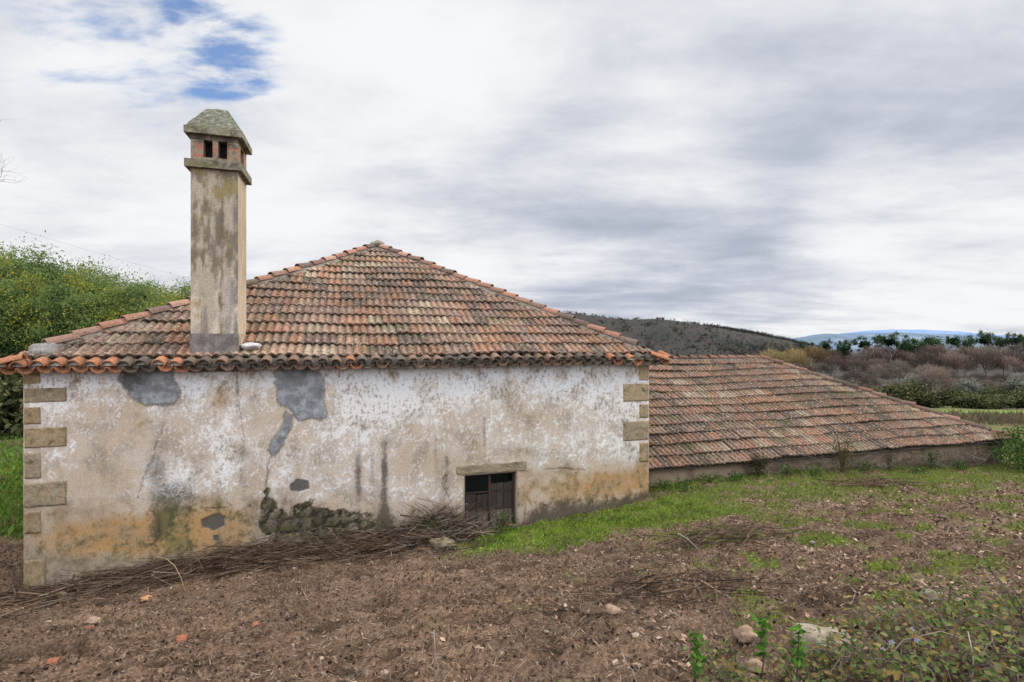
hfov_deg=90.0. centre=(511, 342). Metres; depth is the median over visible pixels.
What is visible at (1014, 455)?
ivy bush
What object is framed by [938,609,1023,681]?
bramble
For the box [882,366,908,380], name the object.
bare tree
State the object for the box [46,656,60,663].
tile fragment
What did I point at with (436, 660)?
dry cane
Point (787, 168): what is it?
sky
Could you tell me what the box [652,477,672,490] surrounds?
weed tuft
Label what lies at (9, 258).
mimosa tree
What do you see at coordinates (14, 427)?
undergrowth shrub
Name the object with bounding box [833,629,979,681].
bramble
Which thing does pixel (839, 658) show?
dry cane
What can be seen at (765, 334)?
hill wood
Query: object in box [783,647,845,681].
bramble
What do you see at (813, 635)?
rock
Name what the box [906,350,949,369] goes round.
bare tree
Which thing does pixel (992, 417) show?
dry brush
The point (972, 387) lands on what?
olive tree
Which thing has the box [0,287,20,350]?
mimosa tree
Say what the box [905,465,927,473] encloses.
weed tuft
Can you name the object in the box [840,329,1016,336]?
hill
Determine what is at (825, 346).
pine tree
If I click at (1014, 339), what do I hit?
pine tree
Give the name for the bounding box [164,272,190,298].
mimosa tree
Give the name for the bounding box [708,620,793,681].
bramble
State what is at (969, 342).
round tree
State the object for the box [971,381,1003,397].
scrub bush
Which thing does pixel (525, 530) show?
grass
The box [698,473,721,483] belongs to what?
weed tuft
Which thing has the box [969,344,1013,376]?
bare tree
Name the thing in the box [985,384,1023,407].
scrub bush
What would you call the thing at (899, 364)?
bare tree
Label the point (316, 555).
brush bank
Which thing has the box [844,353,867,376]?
bare tree
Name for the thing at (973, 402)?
scrub bush
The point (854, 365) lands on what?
bare tree
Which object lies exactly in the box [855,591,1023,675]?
bramble
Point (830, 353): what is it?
bare tree
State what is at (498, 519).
weed tuft
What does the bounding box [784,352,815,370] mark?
bare tree
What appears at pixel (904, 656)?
bramble
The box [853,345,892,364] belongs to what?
bare tree
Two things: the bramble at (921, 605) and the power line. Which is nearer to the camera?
the bramble at (921, 605)
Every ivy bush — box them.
[987,426,1023,466]
[990,439,1023,470]
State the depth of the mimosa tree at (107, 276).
29.00 m
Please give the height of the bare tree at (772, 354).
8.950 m
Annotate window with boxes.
[463,471,517,526]
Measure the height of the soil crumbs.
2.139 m
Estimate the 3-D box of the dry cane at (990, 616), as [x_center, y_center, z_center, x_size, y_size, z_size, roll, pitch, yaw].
[3.063,1.771,3.259,0.062,0.455,0.016,0,0,10]
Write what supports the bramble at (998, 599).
on the ground at (76, 645)
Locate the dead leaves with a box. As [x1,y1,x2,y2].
[1,466,1023,681]
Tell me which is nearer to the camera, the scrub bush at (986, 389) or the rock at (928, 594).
the rock at (928, 594)
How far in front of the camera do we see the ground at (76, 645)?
5.05 m
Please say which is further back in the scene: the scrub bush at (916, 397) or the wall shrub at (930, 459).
the scrub bush at (916, 397)
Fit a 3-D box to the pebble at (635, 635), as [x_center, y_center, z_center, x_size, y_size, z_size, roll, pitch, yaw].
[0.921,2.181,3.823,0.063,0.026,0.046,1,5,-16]
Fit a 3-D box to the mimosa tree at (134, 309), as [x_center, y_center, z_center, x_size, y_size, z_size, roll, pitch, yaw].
[-17.001,0.095,23.052,5.566,7.146,5.213,0,0,32]
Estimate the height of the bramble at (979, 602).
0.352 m
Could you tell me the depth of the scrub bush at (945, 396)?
62.99 m
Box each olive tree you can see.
[895,373,940,391]
[952,377,986,397]
[997,372,1023,391]
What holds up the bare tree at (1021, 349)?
on the ground at (76, 645)
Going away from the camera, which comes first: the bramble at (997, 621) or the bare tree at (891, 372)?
the bramble at (997, 621)
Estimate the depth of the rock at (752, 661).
3.20 m
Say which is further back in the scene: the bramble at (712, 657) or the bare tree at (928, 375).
the bare tree at (928, 375)
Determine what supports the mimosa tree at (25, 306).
on the ground at (76, 645)
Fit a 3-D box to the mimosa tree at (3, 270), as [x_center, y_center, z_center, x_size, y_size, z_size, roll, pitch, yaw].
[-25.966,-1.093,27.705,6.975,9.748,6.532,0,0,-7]
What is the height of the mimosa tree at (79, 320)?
6.962 m
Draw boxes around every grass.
[0,430,22,539]
[0,461,1023,681]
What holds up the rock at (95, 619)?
on the ground at (76, 645)
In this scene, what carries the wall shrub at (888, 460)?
on the ground at (76, 645)
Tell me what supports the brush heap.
on the ground at (76, 645)
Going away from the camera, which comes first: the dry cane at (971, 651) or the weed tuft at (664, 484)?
the dry cane at (971, 651)
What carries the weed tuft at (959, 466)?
on the ground at (76, 645)
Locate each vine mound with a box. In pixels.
[500,560,798,623]
[632,514,823,554]
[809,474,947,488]
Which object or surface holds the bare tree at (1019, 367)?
on the ground at (76, 645)
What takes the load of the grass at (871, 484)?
on the ground at (76, 645)
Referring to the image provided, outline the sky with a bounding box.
[0,0,1023,338]
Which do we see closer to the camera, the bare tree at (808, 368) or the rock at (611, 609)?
the rock at (611, 609)
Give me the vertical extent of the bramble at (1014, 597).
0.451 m
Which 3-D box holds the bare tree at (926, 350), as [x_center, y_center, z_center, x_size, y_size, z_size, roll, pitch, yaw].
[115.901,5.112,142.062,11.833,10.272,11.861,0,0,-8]
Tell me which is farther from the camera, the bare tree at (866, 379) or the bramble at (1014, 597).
the bare tree at (866, 379)
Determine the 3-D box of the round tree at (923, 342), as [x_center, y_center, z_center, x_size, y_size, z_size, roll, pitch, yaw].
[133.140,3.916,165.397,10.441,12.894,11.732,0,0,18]
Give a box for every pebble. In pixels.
[380,669,390,674]
[632,632,638,637]
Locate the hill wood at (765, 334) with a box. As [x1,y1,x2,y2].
[562,311,855,358]
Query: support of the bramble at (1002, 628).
on the ground at (76, 645)
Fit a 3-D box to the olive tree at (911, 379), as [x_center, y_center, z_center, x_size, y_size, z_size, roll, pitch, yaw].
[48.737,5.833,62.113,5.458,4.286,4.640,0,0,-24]
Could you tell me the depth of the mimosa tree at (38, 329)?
22.39 m
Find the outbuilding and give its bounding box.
[649,354,1014,486]
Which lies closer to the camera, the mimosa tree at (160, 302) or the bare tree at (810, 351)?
the mimosa tree at (160, 302)
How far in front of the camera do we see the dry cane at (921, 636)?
2.94 m
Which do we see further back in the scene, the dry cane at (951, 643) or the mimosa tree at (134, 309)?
the mimosa tree at (134, 309)
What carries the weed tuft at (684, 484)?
on the ground at (76, 645)
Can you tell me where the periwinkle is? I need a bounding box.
[914,637,920,659]
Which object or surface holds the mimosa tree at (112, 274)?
on the ground at (76, 645)
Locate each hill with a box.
[561,312,889,358]
[793,332,1012,348]
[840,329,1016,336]
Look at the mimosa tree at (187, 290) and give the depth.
28.04 m
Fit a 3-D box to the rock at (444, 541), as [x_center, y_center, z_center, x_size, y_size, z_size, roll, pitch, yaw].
[-1.082,3.123,8.011,0.471,0.174,0.306,1,3,2]
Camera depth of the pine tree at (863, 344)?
164.62 m
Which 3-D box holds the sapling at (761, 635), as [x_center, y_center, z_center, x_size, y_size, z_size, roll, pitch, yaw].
[1.468,1.808,3.026,0.130,0.404,0.107,0,0,0]
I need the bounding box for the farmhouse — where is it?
[0,109,673,591]
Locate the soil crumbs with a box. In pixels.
[0,468,1023,681]
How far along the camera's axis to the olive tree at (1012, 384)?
63.19 m
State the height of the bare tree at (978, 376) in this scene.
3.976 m
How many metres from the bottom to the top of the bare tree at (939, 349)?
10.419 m
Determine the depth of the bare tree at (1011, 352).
140.18 m
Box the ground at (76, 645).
[0,349,1023,681]
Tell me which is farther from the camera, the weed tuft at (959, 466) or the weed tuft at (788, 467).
the weed tuft at (959, 466)
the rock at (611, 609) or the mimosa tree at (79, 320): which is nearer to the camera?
the rock at (611, 609)
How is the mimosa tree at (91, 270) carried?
on the ground at (76, 645)
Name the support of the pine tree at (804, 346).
on the ground at (76, 645)
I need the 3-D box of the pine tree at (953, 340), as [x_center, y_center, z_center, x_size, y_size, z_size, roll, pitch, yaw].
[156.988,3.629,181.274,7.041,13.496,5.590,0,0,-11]
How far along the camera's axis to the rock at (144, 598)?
6.11 m
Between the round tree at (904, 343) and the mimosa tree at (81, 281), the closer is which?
the mimosa tree at (81, 281)
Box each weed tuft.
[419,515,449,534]
[487,508,518,528]
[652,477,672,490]
[673,477,696,493]
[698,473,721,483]
[727,470,742,481]
[778,464,794,476]
[805,465,823,476]
[853,460,876,470]
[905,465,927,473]
[950,460,966,470]
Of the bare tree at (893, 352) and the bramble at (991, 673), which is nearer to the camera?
the bramble at (991, 673)
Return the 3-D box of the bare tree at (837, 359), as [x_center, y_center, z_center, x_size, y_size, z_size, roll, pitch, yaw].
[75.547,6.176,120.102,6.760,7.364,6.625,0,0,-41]
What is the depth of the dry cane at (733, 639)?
3.09 m
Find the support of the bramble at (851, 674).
on the ground at (76, 645)
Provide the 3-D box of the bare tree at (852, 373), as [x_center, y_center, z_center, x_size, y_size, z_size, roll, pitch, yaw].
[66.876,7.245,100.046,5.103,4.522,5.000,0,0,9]
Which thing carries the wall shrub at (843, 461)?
on the ground at (76, 645)
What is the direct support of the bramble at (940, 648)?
on the ground at (76, 645)
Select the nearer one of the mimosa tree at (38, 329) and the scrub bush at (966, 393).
the mimosa tree at (38, 329)
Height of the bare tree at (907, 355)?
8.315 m
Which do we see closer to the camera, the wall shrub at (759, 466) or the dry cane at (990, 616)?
the dry cane at (990, 616)
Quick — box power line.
[5,225,189,278]
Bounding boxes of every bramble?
[683,640,767,681]
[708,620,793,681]
[746,433,1014,478]
[764,630,821,681]
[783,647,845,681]
[791,615,924,677]
[792,626,866,676]
[802,628,908,681]
[826,609,946,681]
[829,588,939,657]
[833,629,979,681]
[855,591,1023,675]
[856,564,1023,628]
[873,569,1015,645]
[903,599,976,681]
[927,630,1023,681]
[929,614,1023,681]
[930,571,1023,656]
[937,592,1023,647]
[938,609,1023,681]
[939,572,1023,646]
[952,551,1023,618]
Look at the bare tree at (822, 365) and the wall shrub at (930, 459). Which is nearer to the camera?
the wall shrub at (930, 459)
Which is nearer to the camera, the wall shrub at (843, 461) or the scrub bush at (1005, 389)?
the wall shrub at (843, 461)
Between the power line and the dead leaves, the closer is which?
the dead leaves
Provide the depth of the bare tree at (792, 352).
141.40 m
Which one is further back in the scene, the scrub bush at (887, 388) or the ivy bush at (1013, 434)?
the scrub bush at (887, 388)
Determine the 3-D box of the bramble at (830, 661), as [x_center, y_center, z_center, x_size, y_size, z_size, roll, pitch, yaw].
[2.074,1.967,3.199,0.503,0.286,0.362,0,0,-6]
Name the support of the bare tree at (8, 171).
on the ground at (76, 645)
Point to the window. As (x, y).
(488, 490)
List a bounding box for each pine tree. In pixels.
[797,342,814,357]
[818,338,837,360]
[850,336,885,359]
[871,331,908,366]
[944,334,962,349]
[965,329,1001,368]
[990,338,1007,347]
[996,331,1023,371]
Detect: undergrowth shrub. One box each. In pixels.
[0,354,22,438]
[0,373,22,430]
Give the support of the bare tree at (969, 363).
on the ground at (76, 645)
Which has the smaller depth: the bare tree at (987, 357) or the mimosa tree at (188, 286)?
the mimosa tree at (188, 286)
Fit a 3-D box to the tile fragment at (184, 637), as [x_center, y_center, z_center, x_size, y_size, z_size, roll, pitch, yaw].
[-3.120,2.795,4.840,0.088,0.026,0.081,4,34,-25]
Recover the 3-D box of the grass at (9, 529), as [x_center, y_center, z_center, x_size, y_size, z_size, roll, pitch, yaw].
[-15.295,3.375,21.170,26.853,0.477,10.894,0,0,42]
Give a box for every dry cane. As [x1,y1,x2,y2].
[157,557,185,593]
[433,630,438,681]
[722,609,737,681]
[830,627,841,681]
[879,631,986,681]
[940,603,962,681]
[967,631,973,675]
[988,587,998,648]
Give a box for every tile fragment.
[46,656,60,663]
[176,634,187,642]
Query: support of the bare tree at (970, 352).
on the ground at (76, 645)
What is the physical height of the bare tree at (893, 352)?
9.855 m
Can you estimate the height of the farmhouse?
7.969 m
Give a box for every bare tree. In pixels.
[0,119,27,182]
[756,348,788,360]
[781,348,810,365]
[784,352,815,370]
[795,345,832,364]
[795,363,815,371]
[812,348,848,376]
[813,361,833,375]
[820,354,847,377]
[839,358,872,381]
[840,369,865,381]
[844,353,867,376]
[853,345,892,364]
[858,374,881,386]
[861,357,891,381]
[863,363,891,388]
[868,345,910,364]
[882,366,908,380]
[887,359,911,380]
[890,350,915,376]
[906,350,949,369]
[908,343,950,361]
[909,363,947,382]
[913,364,958,396]
[921,343,959,363]
[931,350,969,378]
[931,366,960,388]
[945,352,978,377]
[946,346,985,376]
[966,349,1008,380]
[966,372,988,381]
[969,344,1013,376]
[978,379,997,388]
[984,348,1023,376]
[984,355,1023,376]
[989,372,1010,383]
[1002,342,1023,373]
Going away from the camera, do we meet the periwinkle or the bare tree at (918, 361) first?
the periwinkle
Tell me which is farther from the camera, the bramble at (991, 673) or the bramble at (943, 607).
the bramble at (943, 607)
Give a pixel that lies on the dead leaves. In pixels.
(688, 664)
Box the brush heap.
[321,495,511,567]
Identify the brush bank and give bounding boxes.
[0,515,494,620]
[0,563,185,621]
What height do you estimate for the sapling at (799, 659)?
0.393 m
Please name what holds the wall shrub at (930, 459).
on the ground at (76, 645)
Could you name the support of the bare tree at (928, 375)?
on the ground at (76, 645)
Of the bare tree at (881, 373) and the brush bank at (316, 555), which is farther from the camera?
the bare tree at (881, 373)
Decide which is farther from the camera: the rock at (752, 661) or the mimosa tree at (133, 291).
the mimosa tree at (133, 291)
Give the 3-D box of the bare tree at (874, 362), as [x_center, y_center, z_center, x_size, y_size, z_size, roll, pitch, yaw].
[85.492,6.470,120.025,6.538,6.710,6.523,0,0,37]
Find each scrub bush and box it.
[839,378,882,392]
[873,381,902,395]
[877,383,950,407]
[878,377,947,407]
[932,385,964,405]
[940,392,981,405]
[948,389,1020,409]
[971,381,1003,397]
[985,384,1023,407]
[987,388,1008,396]
[992,377,1014,392]
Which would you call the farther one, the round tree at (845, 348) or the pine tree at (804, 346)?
the round tree at (845, 348)
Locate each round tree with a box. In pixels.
[835,338,852,359]
[898,337,914,355]
[902,335,947,359]
[956,335,979,371]
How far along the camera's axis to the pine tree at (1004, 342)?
180.62 m
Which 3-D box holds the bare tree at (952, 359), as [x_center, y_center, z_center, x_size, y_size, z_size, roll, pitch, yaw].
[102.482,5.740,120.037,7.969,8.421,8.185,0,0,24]
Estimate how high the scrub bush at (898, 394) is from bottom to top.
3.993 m
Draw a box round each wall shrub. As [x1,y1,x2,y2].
[748,452,768,476]
[828,431,855,472]
[882,451,895,471]
[922,448,942,469]
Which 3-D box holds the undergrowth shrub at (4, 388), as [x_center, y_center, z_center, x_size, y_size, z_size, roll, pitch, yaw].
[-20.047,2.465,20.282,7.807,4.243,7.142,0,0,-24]
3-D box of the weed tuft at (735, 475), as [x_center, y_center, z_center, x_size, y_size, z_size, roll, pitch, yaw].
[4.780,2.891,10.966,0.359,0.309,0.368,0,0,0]
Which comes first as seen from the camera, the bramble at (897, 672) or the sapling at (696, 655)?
the bramble at (897, 672)
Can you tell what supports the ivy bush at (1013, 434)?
on the ground at (76, 645)
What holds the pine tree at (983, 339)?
on the ground at (76, 645)
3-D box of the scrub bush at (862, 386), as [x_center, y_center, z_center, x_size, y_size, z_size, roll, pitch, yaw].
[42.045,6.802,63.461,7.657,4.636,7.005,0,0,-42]
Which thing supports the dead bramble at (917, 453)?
on the ground at (76, 645)
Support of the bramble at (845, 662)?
on the ground at (76, 645)
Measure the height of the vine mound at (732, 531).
0.524 m
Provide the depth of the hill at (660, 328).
777.21 m
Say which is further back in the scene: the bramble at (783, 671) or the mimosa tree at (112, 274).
the mimosa tree at (112, 274)
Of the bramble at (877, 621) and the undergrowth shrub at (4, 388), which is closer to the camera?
the bramble at (877, 621)
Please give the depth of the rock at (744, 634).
3.71 m
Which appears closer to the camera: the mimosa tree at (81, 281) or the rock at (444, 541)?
the rock at (444, 541)
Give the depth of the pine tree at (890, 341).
172.18 m
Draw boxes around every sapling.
[685,628,707,681]
[747,611,773,678]
[788,624,808,681]
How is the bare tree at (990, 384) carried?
on the ground at (76, 645)
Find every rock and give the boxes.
[84,616,101,623]
[140,595,152,601]
[429,536,457,550]
[603,603,621,615]
[733,625,757,642]
[743,658,766,673]
[790,623,858,656]
[919,589,943,601]
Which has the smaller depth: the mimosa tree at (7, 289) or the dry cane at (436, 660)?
the dry cane at (436, 660)
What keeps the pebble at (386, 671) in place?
on the ground at (76, 645)
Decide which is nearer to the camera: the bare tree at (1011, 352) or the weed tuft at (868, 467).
the weed tuft at (868, 467)
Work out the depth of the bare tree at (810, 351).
140.74 m
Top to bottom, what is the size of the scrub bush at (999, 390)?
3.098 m
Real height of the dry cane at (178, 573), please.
0.515 m
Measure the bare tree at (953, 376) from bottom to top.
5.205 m
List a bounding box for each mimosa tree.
[0,230,94,305]
[0,241,62,279]
[0,261,62,375]
[0,271,87,377]
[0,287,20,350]
[6,279,114,356]
[41,274,142,334]
[48,257,121,305]
[54,255,114,279]
[62,271,180,332]
[68,259,145,305]
[84,257,157,301]
[121,282,151,305]
[131,272,189,303]
[140,289,179,308]
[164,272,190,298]
[171,276,190,299]
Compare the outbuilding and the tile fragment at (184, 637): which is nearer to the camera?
the tile fragment at (184, 637)
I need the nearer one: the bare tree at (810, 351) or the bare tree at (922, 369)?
the bare tree at (922, 369)
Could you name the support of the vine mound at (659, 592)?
on the ground at (76, 645)
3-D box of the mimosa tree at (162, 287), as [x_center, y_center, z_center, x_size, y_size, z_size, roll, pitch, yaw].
[-18.786,-0.010,28.172,5.284,7.597,5.060,0,0,-22]
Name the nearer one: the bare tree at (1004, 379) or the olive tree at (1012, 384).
the olive tree at (1012, 384)
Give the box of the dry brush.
[936,404,1023,425]
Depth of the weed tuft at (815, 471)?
11.38 m
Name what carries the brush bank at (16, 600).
on the ground at (76, 645)

